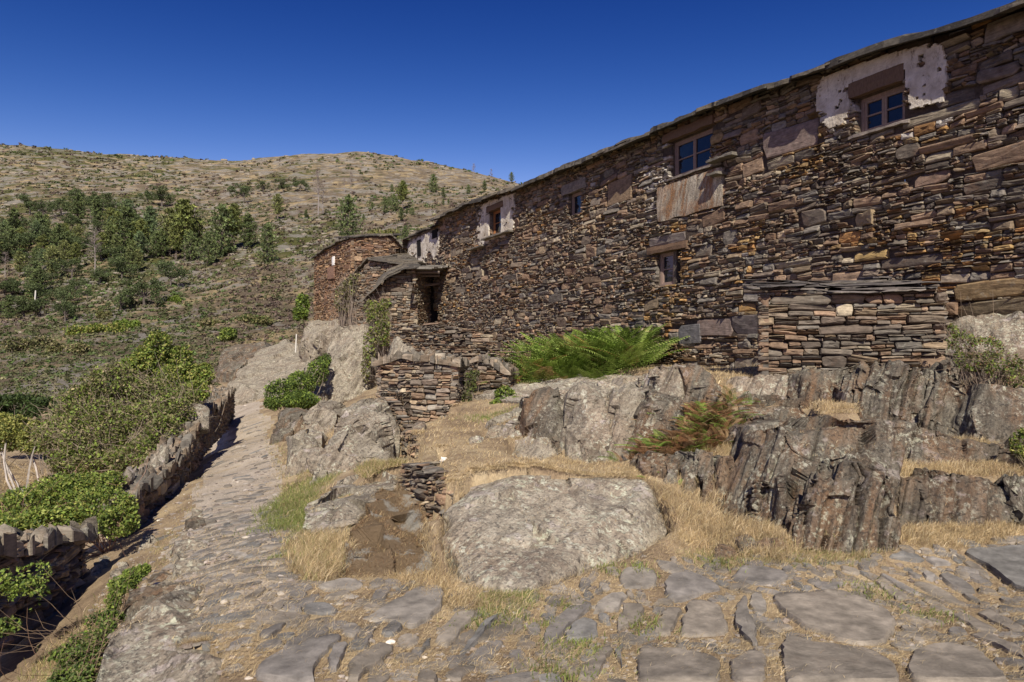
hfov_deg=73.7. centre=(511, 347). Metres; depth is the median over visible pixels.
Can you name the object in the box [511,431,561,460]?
rock outcrop
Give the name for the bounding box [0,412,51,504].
yellowing shrub
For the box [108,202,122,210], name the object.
oak tree
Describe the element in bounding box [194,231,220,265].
pine tree
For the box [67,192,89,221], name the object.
pine tree
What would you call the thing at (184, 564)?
edge stone
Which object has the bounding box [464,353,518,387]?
wall
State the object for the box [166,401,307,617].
path
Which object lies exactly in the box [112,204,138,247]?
pine tree
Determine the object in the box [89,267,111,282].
oak tree
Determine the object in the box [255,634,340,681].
flagstone
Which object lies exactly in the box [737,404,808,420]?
rock outcrop
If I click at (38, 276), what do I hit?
pine tree
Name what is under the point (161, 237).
pine tree
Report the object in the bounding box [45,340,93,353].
broom bush
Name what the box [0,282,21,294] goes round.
oak tree
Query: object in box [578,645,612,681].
flagstone
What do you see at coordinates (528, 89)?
sky
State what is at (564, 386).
rock outcrop
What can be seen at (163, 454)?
coping stone
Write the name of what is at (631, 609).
flagstone
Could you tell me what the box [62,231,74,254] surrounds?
pine tree
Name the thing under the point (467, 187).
pine tree
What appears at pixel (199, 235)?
pine tree
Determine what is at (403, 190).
pine tree
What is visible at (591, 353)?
bracken
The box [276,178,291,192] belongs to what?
oak tree
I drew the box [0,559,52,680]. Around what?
bramble
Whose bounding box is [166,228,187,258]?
pine tree
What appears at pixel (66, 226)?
pine tree
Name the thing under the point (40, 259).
pine tree
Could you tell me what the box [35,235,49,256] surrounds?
pine tree
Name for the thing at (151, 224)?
pine tree
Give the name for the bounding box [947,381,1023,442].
rock outcrop
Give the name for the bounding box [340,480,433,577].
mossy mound
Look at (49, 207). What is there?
oak tree
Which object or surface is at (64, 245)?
pine tree
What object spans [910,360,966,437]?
rock outcrop
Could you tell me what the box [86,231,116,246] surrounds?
oak tree
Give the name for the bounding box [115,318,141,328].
broom bush
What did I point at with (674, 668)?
flagstone
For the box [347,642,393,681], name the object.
flagstone
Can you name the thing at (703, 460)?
upright slab
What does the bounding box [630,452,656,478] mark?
upright slab
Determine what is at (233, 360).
rock outcrop
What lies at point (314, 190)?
dead tree
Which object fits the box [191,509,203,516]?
edge stone
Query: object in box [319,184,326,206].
dead tree
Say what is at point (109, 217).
pine tree
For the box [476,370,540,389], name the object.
fern
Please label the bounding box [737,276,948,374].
stone annex
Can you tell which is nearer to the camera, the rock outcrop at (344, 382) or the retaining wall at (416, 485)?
the retaining wall at (416, 485)
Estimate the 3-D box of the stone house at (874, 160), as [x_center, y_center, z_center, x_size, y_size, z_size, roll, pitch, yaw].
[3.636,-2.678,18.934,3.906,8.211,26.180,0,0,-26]
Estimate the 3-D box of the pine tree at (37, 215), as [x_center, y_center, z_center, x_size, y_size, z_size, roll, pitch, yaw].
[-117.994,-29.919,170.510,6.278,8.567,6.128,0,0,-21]
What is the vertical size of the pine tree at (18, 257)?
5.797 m
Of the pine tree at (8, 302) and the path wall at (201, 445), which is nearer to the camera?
the path wall at (201, 445)
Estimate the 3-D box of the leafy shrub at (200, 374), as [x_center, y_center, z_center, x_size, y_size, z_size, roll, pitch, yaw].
[-7.551,1.333,15.053,2.261,3.495,1.471,0,0,0]
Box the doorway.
[405,265,438,322]
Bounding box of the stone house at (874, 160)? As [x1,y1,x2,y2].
[430,0,1023,367]
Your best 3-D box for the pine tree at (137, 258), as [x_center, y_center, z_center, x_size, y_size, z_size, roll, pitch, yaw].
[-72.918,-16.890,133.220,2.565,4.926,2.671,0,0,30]
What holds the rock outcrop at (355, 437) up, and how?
on the ground at (84, 595)
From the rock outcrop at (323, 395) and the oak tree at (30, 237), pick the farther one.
the oak tree at (30, 237)
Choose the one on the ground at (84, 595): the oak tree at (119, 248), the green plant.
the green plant
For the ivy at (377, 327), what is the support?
on the ground at (84, 595)
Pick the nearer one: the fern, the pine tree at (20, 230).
the fern
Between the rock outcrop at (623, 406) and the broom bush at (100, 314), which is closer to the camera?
the rock outcrop at (623, 406)
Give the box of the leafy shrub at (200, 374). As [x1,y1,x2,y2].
[115,329,225,441]
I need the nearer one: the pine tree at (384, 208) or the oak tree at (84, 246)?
the oak tree at (84, 246)
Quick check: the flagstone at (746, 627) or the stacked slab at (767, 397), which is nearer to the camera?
the flagstone at (746, 627)
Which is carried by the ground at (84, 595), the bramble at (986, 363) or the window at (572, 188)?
the bramble at (986, 363)
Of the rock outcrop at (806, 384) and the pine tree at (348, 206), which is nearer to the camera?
the rock outcrop at (806, 384)
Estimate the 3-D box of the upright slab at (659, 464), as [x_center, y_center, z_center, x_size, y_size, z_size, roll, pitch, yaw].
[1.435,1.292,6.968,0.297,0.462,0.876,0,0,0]
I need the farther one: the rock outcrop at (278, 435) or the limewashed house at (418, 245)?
the limewashed house at (418, 245)
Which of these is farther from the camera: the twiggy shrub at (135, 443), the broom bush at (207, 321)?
the broom bush at (207, 321)
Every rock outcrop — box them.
[96,604,222,681]
[121,581,190,624]
[131,584,203,623]
[214,341,271,382]
[227,339,318,405]
[269,427,295,444]
[276,407,308,432]
[284,428,327,477]
[299,319,338,361]
[299,370,327,401]
[303,400,345,434]
[303,504,334,534]
[304,471,397,534]
[306,398,400,483]
[323,324,389,402]
[387,336,417,357]
[442,475,666,593]
[475,374,640,403]
[484,407,521,437]
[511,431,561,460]
[514,386,563,451]
[559,381,611,462]
[605,382,649,461]
[625,390,684,460]
[634,364,685,399]
[679,363,720,405]
[721,414,904,524]
[723,374,788,400]
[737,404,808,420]
[767,460,900,555]
[785,367,847,408]
[830,360,926,421]
[862,419,1023,465]
[895,467,1023,527]
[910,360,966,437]
[944,311,1023,383]
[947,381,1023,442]
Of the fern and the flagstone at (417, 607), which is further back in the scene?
the fern
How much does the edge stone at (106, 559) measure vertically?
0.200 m
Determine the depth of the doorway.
29.90 m
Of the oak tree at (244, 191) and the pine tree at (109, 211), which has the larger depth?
the oak tree at (244, 191)
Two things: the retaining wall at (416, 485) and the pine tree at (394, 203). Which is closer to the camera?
the retaining wall at (416, 485)
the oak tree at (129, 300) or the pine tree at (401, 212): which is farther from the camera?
the pine tree at (401, 212)
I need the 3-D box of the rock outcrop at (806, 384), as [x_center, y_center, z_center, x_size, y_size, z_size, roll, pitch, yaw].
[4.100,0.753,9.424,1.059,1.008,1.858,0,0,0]
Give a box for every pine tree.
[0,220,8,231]
[0,226,26,257]
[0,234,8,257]
[1,207,27,232]
[1,294,19,319]
[12,251,28,277]
[14,227,27,248]
[19,260,49,292]
[27,211,50,234]
[28,220,44,245]
[28,247,40,265]
[29,266,49,292]
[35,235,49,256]
[35,248,47,268]
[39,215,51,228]
[42,245,63,277]
[45,214,52,229]
[45,223,70,258]
[55,239,70,259]
[61,223,71,239]
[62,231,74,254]
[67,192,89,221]
[67,241,83,268]
[71,224,85,240]
[90,195,105,229]
[93,232,109,256]
[97,223,117,254]
[102,207,114,226]
[103,216,113,225]
[105,234,125,257]
[108,211,121,233]
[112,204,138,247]
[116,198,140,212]
[119,239,140,270]
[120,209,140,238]
[130,217,151,244]
[131,249,144,272]
[133,230,149,259]
[134,213,159,251]
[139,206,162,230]
[146,230,164,256]
[153,228,171,256]
[156,207,176,255]
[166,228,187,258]
[169,198,201,259]
[176,230,201,260]
[193,216,210,250]
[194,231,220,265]
[202,203,247,256]
[223,203,247,251]
[237,213,259,249]
[253,222,286,262]
[270,193,283,218]
[330,194,367,235]
[379,197,389,212]
[389,194,399,210]
[395,180,409,207]
[397,207,404,220]
[399,226,409,240]
[425,174,438,191]
[465,184,470,193]
[480,180,487,189]
[509,172,514,181]
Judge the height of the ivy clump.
1.916 m
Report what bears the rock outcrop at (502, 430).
on the ground at (84, 595)
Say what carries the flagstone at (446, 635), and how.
on the ground at (84, 595)
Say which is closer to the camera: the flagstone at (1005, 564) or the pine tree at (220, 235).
the flagstone at (1005, 564)
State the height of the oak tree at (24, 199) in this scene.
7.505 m
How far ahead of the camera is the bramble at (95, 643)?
3.87 m
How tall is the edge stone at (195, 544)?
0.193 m
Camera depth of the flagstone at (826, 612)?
4.20 m
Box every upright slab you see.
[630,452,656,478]
[643,450,668,478]
[663,454,682,490]
[673,450,697,495]
[690,449,714,503]
[712,455,734,512]
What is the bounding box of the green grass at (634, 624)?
[220,382,969,681]
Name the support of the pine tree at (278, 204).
on the hillside
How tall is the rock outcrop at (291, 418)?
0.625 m
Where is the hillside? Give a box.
[0,145,518,408]
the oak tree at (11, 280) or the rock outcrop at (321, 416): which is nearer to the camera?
the rock outcrop at (321, 416)
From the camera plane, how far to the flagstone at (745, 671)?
3.43 m
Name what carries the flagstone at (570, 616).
on the ground at (84, 595)
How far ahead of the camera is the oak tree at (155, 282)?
91.81 m
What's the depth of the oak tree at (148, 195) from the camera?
247.14 m
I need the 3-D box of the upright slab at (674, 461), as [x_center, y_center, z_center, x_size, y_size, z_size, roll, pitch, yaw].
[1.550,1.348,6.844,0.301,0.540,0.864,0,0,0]
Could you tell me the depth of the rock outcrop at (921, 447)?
7.08 m
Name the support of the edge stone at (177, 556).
on the path
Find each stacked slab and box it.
[735,394,780,403]
[755,398,804,408]
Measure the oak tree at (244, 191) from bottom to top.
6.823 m
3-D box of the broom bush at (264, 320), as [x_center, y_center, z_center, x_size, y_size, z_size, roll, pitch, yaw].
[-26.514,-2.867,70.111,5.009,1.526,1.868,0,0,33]
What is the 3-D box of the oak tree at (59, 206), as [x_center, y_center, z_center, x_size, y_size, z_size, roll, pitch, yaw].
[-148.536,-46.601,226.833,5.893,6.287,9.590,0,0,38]
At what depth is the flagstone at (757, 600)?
4.38 m
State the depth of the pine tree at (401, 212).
136.16 m
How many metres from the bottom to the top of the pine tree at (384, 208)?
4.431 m
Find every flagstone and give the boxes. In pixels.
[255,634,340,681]
[303,602,337,615]
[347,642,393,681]
[363,585,444,628]
[435,610,474,647]
[543,601,591,643]
[565,617,597,642]
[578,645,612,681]
[593,591,627,614]
[617,603,643,632]
[619,566,656,589]
[635,644,720,681]
[664,571,720,602]
[680,599,727,637]
[729,649,766,681]
[731,565,787,585]
[735,595,757,647]
[749,592,766,614]
[773,589,895,645]
[780,635,898,681]
[907,642,1006,681]
[965,545,1023,592]
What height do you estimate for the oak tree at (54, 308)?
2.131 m
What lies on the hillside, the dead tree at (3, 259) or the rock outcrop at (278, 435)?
the dead tree at (3, 259)
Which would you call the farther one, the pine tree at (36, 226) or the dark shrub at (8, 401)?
the pine tree at (36, 226)
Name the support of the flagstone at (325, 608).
on the ground at (84, 595)
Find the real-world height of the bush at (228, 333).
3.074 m
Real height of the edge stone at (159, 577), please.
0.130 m
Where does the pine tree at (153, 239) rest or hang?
on the hillside
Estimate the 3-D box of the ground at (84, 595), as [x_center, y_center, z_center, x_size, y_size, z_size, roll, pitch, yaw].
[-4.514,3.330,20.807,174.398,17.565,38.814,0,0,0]
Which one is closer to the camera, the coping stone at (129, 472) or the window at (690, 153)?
the coping stone at (129, 472)
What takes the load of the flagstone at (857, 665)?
on the ground at (84, 595)
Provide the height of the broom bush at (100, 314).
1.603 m
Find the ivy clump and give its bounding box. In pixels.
[262,353,331,410]
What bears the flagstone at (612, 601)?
on the ground at (84, 595)
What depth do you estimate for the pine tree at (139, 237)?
142.60 m
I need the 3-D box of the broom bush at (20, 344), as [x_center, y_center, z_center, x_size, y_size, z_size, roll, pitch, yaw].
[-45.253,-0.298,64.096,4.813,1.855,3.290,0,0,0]
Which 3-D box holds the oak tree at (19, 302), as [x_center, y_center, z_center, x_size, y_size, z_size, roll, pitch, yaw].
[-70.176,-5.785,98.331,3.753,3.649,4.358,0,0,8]
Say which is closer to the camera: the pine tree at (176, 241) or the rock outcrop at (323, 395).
the rock outcrop at (323, 395)
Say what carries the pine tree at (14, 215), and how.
on the hillside
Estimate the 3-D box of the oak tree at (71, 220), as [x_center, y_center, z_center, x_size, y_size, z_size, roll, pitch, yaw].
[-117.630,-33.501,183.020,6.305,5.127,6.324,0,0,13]
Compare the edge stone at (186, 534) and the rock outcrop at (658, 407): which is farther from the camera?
the rock outcrop at (658, 407)
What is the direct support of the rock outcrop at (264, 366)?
on the hillside
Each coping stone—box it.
[123,466,134,480]
[149,456,159,467]
[157,442,168,463]
[181,404,209,433]
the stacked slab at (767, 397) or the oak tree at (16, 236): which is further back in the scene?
the oak tree at (16, 236)
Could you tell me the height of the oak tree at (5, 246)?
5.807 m
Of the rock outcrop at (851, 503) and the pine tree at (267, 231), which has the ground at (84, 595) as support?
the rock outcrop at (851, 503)
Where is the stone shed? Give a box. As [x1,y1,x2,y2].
[333,253,447,334]
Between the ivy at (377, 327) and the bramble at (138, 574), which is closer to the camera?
the bramble at (138, 574)
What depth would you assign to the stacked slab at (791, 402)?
8.74 m
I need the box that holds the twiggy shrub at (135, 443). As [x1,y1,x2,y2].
[23,352,215,479]
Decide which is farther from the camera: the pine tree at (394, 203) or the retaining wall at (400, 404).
the pine tree at (394, 203)
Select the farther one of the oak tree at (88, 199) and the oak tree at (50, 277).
the oak tree at (88, 199)
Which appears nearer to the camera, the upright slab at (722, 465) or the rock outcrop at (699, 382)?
the upright slab at (722, 465)
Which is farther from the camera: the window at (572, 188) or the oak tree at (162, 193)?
the oak tree at (162, 193)
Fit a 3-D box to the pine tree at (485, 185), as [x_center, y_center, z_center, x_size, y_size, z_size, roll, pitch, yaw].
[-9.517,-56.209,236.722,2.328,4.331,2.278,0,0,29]
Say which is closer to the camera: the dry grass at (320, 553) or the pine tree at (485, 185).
the dry grass at (320, 553)
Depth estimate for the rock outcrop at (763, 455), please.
6.17 m
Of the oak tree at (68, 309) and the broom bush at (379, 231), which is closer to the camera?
the oak tree at (68, 309)
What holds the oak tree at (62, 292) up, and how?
on the hillside
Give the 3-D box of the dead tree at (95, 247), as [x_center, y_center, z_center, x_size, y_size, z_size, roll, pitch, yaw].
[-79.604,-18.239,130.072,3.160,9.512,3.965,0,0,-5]
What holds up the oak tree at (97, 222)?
on the hillside
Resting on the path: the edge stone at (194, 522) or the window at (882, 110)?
the edge stone at (194, 522)
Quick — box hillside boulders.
[0,146,501,332]
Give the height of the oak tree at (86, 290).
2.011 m
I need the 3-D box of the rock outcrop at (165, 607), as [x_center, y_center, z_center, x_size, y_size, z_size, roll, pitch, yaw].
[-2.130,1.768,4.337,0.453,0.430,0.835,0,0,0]
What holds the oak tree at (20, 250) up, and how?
on the hillside
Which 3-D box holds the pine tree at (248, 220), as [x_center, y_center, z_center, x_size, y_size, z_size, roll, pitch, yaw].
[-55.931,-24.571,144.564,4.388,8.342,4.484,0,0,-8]
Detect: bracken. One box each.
[493,323,687,387]
[598,383,765,461]
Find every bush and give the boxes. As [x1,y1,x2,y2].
[0,335,53,351]
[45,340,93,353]
[61,321,128,335]
[95,309,112,319]
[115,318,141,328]
[167,295,181,302]
[199,317,220,326]
[217,327,237,352]
[236,313,272,325]
[292,292,310,350]
[366,228,399,237]
[1008,427,1023,468]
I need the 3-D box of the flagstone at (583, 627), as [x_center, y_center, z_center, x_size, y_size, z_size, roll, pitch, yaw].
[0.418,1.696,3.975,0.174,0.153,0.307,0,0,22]
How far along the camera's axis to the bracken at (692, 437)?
7.66 m
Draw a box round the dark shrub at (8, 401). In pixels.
[0,393,67,477]
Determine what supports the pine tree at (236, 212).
on the hillside
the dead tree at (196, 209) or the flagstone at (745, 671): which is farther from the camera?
the dead tree at (196, 209)
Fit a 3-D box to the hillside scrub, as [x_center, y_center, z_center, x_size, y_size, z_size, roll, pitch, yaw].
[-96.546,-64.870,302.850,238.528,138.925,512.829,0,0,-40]
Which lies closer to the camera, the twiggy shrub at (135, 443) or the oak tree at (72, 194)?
the twiggy shrub at (135, 443)
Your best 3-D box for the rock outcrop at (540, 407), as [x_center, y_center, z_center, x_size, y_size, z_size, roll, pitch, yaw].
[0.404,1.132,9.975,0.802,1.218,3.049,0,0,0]
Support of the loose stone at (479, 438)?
on the ground at (84, 595)
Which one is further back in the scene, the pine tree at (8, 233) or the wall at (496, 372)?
the pine tree at (8, 233)
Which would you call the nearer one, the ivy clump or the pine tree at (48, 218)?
the ivy clump
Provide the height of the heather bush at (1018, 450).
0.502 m
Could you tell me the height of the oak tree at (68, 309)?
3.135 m
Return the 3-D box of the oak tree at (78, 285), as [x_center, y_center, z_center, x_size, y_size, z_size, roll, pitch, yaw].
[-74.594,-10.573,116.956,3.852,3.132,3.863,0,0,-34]
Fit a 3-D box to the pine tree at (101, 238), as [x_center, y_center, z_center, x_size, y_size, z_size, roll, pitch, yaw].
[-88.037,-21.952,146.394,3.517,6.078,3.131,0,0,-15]
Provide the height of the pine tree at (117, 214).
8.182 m
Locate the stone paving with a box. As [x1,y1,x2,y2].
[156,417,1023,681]
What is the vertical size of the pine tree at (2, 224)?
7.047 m
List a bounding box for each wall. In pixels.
[0,516,97,651]
[88,431,193,543]
[160,385,235,471]
[371,348,469,423]
[377,392,419,462]
[388,320,530,381]
[396,461,468,520]
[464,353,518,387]
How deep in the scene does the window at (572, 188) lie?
19.54 m
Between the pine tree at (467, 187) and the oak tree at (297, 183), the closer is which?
the pine tree at (467, 187)
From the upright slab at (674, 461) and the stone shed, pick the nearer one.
the upright slab at (674, 461)
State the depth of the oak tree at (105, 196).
248.20 m
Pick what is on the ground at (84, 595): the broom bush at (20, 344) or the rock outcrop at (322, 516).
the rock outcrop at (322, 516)
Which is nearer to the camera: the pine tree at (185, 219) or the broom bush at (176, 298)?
the broom bush at (176, 298)
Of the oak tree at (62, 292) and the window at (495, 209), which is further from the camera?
the oak tree at (62, 292)
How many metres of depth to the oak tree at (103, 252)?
144.21 m
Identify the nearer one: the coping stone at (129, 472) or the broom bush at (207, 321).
the coping stone at (129, 472)
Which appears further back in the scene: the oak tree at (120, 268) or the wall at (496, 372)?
the oak tree at (120, 268)
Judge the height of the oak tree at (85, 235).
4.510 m
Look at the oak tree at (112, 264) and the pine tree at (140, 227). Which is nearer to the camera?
the oak tree at (112, 264)
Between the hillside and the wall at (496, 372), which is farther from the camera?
the hillside
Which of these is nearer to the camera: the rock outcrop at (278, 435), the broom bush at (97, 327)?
the rock outcrop at (278, 435)
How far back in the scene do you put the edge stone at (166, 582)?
5.17 m
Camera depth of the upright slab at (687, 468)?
6.54 m
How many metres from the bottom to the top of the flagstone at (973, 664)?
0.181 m
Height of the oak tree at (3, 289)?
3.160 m
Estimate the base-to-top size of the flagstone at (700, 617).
0.163 m
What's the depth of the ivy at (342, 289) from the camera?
30.87 m
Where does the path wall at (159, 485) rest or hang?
on the ground at (84, 595)
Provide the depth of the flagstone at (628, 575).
4.66 m
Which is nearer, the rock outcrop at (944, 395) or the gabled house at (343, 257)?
the rock outcrop at (944, 395)
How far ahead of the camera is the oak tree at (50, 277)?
122.14 m
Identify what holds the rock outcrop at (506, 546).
on the ground at (84, 595)
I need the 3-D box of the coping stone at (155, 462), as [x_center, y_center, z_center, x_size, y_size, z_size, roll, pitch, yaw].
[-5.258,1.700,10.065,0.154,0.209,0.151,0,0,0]
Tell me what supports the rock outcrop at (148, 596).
on the ground at (84, 595)
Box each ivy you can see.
[328,268,361,340]
[348,288,400,385]
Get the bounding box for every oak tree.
[0,234,27,251]
[0,280,14,297]
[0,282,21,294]
[1,232,28,246]
[1,277,23,295]
[8,295,44,317]
[8,303,33,318]
[11,249,32,261]
[14,193,46,214]
[19,217,33,228]
[21,226,51,243]
[22,266,57,283]
[23,283,55,298]
[26,297,50,315]
[29,201,58,215]
[48,257,83,277]
[50,301,72,315]
[51,198,74,214]
[53,286,80,303]
[53,299,78,321]
[60,213,89,228]
[65,277,89,292]
[67,188,85,201]
[70,236,93,249]
[76,288,93,298]
[81,196,117,218]
[82,231,95,241]
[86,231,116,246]
[88,218,106,234]
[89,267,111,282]
[91,191,115,203]
[93,243,109,260]
[107,246,128,259]
[107,255,127,266]
[107,257,140,279]
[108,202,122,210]
[113,292,135,309]
[121,277,168,305]
[136,190,159,201]
[149,184,175,206]
[154,259,192,287]
[227,183,254,201]
[255,180,270,191]
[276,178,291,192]
[292,178,310,191]
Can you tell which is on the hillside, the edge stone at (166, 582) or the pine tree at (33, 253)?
the pine tree at (33, 253)
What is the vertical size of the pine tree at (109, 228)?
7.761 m
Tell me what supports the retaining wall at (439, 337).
on the ground at (84, 595)
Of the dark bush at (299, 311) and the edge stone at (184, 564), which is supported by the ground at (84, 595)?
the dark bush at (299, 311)
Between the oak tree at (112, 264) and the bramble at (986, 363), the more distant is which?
the oak tree at (112, 264)
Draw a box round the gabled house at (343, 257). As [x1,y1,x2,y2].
[312,233,402,340]
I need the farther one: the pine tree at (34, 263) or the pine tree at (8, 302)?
the pine tree at (34, 263)
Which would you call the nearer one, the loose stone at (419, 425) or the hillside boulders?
the loose stone at (419, 425)
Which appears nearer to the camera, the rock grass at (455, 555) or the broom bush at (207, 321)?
the rock grass at (455, 555)
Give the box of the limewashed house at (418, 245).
[390,223,440,308]
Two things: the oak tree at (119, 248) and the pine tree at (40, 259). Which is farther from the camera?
the pine tree at (40, 259)
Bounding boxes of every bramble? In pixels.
[0,452,173,555]
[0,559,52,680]
[0,561,197,681]
[103,562,151,610]
[925,305,1023,390]
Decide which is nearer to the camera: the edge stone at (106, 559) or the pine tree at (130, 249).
the edge stone at (106, 559)
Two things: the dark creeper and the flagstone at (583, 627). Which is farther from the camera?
the dark creeper
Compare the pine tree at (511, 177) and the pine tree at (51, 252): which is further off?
the pine tree at (511, 177)
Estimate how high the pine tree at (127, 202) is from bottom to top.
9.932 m
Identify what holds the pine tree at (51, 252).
on the hillside
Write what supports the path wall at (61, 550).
on the ground at (84, 595)
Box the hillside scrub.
[0,142,521,422]
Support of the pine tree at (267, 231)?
on the hillside
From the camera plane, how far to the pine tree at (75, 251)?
139.31 m
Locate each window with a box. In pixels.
[486,201,502,235]
[561,177,587,214]
[647,240,688,285]
[662,114,715,180]
[848,63,909,140]
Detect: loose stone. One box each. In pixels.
[412,422,426,429]
[469,435,483,443]
[629,547,646,556]
[713,544,736,559]
[729,534,788,555]
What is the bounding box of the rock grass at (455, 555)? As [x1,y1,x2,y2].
[115,313,1003,638]
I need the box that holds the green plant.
[489,384,520,404]
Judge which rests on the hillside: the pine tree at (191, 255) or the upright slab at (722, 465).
the pine tree at (191, 255)
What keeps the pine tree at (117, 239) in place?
on the hillside
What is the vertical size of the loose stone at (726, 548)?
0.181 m
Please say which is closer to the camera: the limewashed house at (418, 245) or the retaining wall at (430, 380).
the retaining wall at (430, 380)
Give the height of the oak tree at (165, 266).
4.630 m
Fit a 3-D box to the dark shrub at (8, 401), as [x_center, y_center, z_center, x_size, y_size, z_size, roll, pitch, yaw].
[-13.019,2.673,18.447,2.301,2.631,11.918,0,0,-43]
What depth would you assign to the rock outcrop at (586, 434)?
8.38 m
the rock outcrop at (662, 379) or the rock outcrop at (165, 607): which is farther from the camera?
the rock outcrop at (662, 379)
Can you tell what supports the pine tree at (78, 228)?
on the hillside
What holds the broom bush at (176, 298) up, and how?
on the hillside
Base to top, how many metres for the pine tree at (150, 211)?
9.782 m
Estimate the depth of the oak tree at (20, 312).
97.49 m
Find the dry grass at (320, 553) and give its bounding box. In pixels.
[0,335,1023,681]
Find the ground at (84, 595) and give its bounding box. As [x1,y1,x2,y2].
[0,363,1023,681]
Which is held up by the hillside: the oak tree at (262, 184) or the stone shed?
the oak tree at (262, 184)
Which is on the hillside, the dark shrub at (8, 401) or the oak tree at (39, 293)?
the oak tree at (39, 293)
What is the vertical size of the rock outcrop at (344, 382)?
3.562 m
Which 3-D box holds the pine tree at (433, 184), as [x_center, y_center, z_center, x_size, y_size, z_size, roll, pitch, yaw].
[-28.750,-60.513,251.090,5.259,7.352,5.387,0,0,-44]
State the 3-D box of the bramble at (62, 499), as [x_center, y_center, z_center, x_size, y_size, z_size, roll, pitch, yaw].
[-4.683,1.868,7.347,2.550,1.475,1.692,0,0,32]
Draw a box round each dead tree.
[1,251,9,277]
[85,229,103,271]
[191,200,207,252]
[309,170,322,214]
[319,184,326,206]
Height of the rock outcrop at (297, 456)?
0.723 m
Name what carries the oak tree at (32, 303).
on the hillside
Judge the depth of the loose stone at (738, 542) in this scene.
5.30 m
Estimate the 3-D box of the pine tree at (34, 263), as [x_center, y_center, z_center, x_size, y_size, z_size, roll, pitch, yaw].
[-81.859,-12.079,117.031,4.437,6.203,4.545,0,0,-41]
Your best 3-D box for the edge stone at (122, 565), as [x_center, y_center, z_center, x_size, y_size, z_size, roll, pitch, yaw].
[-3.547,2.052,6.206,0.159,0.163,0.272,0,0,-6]
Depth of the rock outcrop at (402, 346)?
16.84 m
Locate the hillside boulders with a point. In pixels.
(216, 204)
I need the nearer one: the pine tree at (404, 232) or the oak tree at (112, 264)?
the pine tree at (404, 232)
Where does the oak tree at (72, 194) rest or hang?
on the hillside
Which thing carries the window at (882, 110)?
in the stone house at (874, 160)
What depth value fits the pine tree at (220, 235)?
142.35 m
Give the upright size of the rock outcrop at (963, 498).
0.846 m
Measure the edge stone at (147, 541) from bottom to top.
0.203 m
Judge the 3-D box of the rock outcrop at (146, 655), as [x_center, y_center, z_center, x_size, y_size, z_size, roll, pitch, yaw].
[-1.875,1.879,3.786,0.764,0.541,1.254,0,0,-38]
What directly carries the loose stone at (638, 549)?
on the ground at (84, 595)
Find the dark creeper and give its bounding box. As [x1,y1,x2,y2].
[460,349,488,401]
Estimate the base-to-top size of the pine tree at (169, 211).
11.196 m
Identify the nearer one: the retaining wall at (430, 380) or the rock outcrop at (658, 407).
the rock outcrop at (658, 407)
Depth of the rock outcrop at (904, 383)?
8.15 m
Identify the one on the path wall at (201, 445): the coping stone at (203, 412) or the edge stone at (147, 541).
the coping stone at (203, 412)
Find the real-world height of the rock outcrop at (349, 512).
0.664 m
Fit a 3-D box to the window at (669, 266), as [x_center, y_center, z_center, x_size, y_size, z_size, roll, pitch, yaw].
[3.709,-1.891,15.789,0.430,0.995,1.407,0,0,-28]
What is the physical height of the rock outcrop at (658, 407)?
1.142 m
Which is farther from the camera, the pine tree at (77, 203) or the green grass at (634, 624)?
the pine tree at (77, 203)
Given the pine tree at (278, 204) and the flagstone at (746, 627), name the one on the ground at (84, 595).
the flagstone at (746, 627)
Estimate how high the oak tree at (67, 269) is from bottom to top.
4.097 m
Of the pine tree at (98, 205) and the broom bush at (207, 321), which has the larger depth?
the pine tree at (98, 205)
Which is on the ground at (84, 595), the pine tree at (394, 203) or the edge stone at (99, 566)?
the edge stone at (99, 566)
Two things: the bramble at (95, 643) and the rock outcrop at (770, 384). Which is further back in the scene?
the rock outcrop at (770, 384)
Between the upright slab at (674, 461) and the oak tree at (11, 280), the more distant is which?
the oak tree at (11, 280)
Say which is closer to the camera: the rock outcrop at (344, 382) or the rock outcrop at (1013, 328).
the rock outcrop at (1013, 328)
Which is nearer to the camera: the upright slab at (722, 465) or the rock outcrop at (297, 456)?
the upright slab at (722, 465)
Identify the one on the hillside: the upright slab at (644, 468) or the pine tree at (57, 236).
the pine tree at (57, 236)
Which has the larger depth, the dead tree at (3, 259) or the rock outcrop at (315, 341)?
the dead tree at (3, 259)
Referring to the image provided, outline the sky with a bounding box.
[0,0,1014,183]
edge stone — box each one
[90,561,107,575]
[99,556,110,564]
[110,561,128,577]
[138,534,157,551]
[146,572,171,585]
[159,579,174,584]
[169,550,185,562]
[170,538,209,556]
[172,558,205,578]
[182,528,193,539]
[184,516,205,529]
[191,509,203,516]

